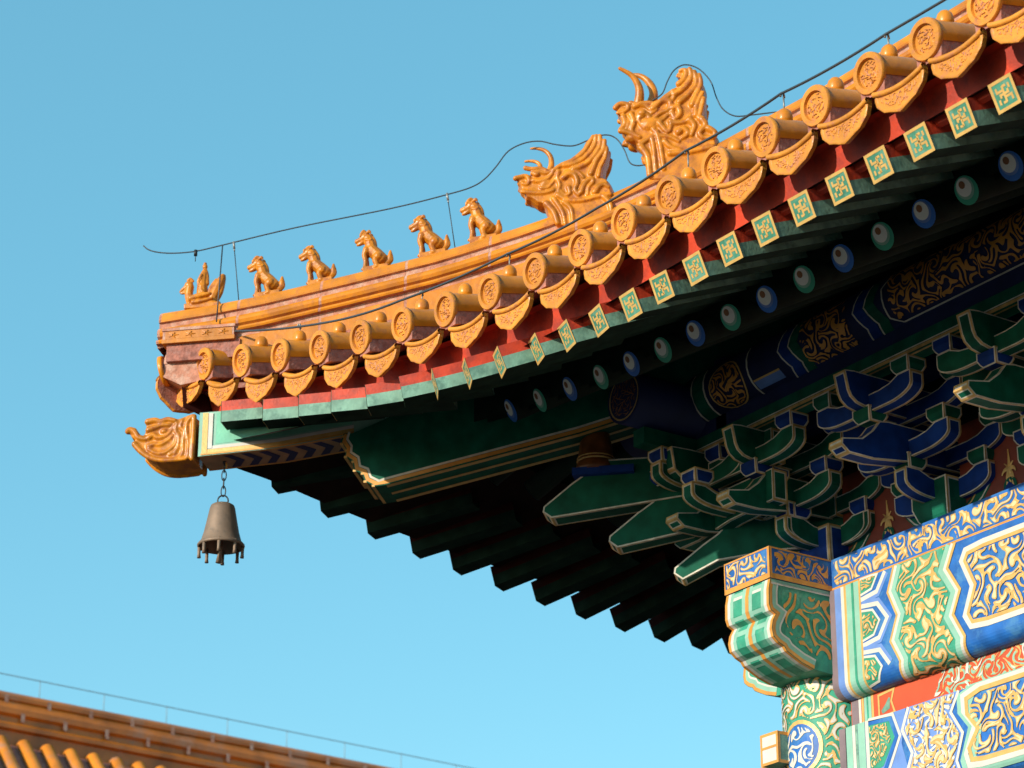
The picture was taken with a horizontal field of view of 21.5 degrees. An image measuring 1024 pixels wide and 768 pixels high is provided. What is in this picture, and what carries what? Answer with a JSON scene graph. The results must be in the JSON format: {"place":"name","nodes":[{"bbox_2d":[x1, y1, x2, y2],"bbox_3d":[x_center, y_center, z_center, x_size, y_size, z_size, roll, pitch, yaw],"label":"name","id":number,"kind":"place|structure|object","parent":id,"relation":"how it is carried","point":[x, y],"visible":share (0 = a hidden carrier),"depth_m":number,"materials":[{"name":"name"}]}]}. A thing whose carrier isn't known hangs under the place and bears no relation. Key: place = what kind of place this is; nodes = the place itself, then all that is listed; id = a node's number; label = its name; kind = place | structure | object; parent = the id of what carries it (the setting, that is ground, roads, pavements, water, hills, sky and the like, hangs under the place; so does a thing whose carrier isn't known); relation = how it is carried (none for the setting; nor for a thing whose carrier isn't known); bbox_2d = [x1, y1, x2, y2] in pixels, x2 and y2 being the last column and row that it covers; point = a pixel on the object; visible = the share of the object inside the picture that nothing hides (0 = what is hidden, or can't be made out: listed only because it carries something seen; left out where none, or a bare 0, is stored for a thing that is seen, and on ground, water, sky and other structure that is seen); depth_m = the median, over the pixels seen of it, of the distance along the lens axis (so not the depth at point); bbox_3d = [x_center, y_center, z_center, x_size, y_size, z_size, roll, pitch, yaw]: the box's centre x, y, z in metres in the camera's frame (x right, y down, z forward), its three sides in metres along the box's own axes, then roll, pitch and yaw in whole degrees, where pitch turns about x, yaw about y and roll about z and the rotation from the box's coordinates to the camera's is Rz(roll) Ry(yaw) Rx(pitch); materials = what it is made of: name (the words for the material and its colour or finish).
{"place":"outdoors","nodes":[
{"label":"outdoors","id":0,"kind":"place"},
{"bbox_2d":[0,0,964,767],"label":"sky","id":1,"kind":"structure","parent":0,"point":[170,126],"materials":[{"name":"blue"}]},
{"label":"ground","id":2,"kind":"structure","parent":0,"visible":0},
{"bbox_2d":[0,690,389,767],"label":"distant hall","id":3,"kind":"structure","parent":2,"relation":"on","point":[35,732],"depth_m":32.46,"materials":[{"name":"orange ceramic"}]},
{"bbox_2d":[0,673,470,767],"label":"distant cable","id":4,"kind":"object","parent":3,"relation":"on","point":[40,681],"visible":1,"depth_m":33.60,"materials":[{"name":"grey metal"}]},
{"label":"stone terrace","id":5,"kind":"structure","parent":0,"visible":0},
{"bbox_2d":[125,0,1023,767],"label":"palace hall","id":6,"kind":"structure","parent":5,"relation":"on","point":[753,396],"depth_m":13.04,"materials":[{"name":"green wood"}]},
{"bbox_2d":[179,262,225,309],"bbox_3d":[-1.700,-0.537,14.852,0.263,0.286,0.099,-4,-23,10],"label":"phoenix","id":7,"kind":"object","parent":6,"relation":"on","point":[204,295],"visible":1,"depth_m":14.81,"materials":[{"name":"ceramic"}]},
{"bbox_2d":[197,461,244,565],"bbox_3d":[-1.534,0.673,14.319,0.252,0.582,0.252,15,-27,-31],"label":"wind bell","id":8,"kind":"object","parent":6,"relation":"hanging from","point":[220,538],"visible":1,"depth_m":14.23,"materials":[{"name":"brown metal"}]},
{"bbox_2d":[247,256,284,296],"bbox_3d":[-1.347,-0.589,14.801,0.207,0.270,0.103,-9,-24,8],"label":"ridge beast","id":9,"kind":"object","parent":6,"relation":"on","point":[271,283],"visible":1,"depth_m":14.77,"materials":[{"name":"ceramic"}]},
{"bbox_2d":[299,245,336,284],"bbox_3d":[-1.061,-0.650,14.768,0.200,0.255,0.100,-12,-24,6],"label":"ridge beast","id":10,"kind":"object","parent":6,"relation":"on","point":[319,268],"visible":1,"depth_m":14.73,"materials":[{"name":"ceramic"}]},
{"bbox_2d":[355,230,393,270],"bbox_3d":[-0.752,-0.729,14.737,0.207,0.270,0.103,-9,-24,8],"label":"ridge beast","id":11,"kind":"object","parent":6,"relation":"on","point":[379,257],"visible":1,"depth_m":14.70,"materials":[{"name":"ceramic"}]},
{"bbox_2d":[409,215,450,256],"bbox_3d":[-0.448,-0.804,14.706,0.215,0.274,0.107,-12,-24,6],"label":"ridge beast","id":12,"kind":"object","parent":6,"relation":"on","point":[432,240],"visible":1,"depth_m":14.67,"materials":[{"name":"ceramic"}]},
{"bbox_2d":[143,64,776,321],"bbox_3d":[-0.180,-1.055,14.694,3.830,1.380,0.124,-4,-23,10],"label":"ridge cable","id":13,"kind":"object","parent":6,"relation":"attached to","point":[195,251],"visible":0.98,"depth_m":14.80,"materials":[{"name":"metal"}]},
{"bbox_2d":[460,197,501,242],"bbox_3d":[-0.168,-0.892,14.685,0.222,0.289,0.110,-9,-24,8],"label":"ridge beast","id":14,"kind":"object","parent":6,"relation":"on","point":[482,223],"visible":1,"depth_m":14.65,"materials":[{"name":"ceramic"}]},
{"bbox_2d":[513,134,613,227],"bbox_3d":[0.293,-1.069,14.663,0.558,0.571,0.183,-4,-23,10],"label":"dragon head","id":15,"kind":"object","parent":6,"relation":"attached to","point":[561,194],"visible":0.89,"depth_m":14.59},
{"bbox_2d":[234,0,945,331],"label":"eave cable","id":16,"kind":"object","parent":6,"relation":"attached to","point":[422,292],"visible":1,"depth_m":12.21,"materials":[{"name":"black metal"}]},
{"bbox_2d":[613,67,718,182],"bbox_3d":[0.845,-1.384,14.681,0.576,0.789,0.210,-4,-23,10],"label":"dragon head","id":17,"kind":"object","parent":6,"relation":"attached to","point":[657,133],"visible":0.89,"depth_m":14.60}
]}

